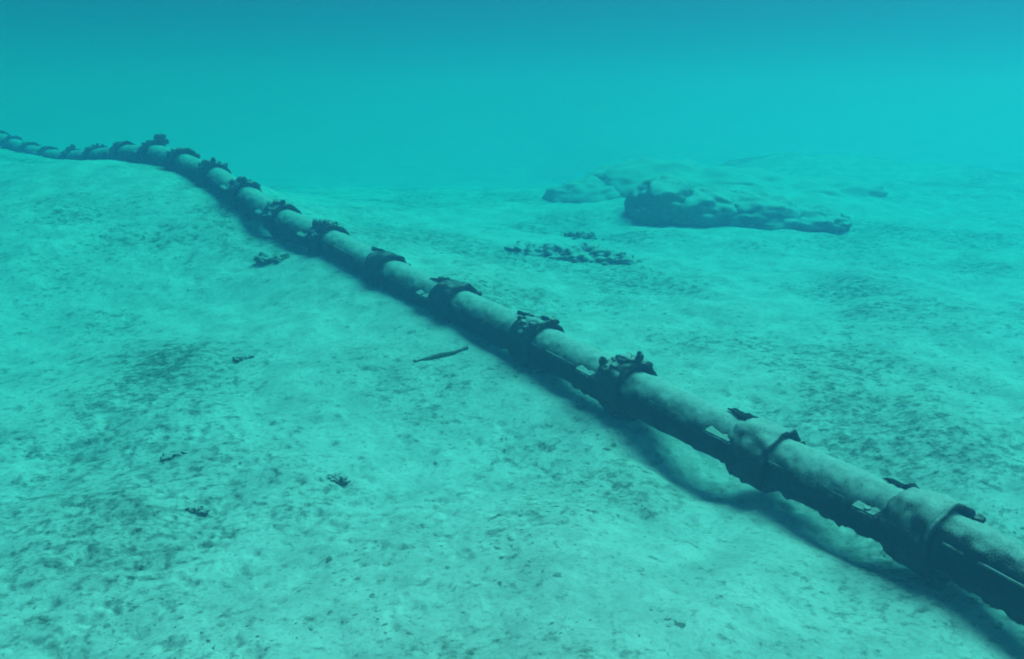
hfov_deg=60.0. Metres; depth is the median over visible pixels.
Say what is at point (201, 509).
algae clump
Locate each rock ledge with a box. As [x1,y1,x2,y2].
[542,156,902,202]
[624,175,851,234]
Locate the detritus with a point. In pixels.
(680, 625)
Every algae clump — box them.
[160,450,188,460]
[185,505,209,514]
[233,354,253,361]
[253,251,289,264]
[325,473,350,484]
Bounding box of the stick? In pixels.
[414,344,467,362]
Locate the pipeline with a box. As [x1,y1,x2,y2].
[0,130,1023,625]
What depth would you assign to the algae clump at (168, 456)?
3.59 m
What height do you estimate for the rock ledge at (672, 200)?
0.699 m
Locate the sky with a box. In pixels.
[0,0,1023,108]
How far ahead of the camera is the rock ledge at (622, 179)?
10.55 m
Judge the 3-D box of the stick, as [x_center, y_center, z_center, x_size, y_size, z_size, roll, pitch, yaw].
[-0.369,0.131,4.619,0.299,0.040,0.041,-14,19,-24]
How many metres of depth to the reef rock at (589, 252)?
6.98 m
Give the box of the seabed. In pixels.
[0,102,1023,658]
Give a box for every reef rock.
[504,240,641,265]
[560,231,604,239]
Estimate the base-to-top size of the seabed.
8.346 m
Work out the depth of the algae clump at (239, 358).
4.65 m
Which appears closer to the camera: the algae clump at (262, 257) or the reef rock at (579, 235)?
the algae clump at (262, 257)
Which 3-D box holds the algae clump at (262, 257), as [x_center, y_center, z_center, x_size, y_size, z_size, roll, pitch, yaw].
[-1.625,-0.477,6.017,0.197,0.105,0.217,-13,20,-41]
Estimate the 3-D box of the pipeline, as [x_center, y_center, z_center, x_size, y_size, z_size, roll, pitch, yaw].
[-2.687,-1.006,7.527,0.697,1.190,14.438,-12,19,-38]
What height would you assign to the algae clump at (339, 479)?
0.044 m

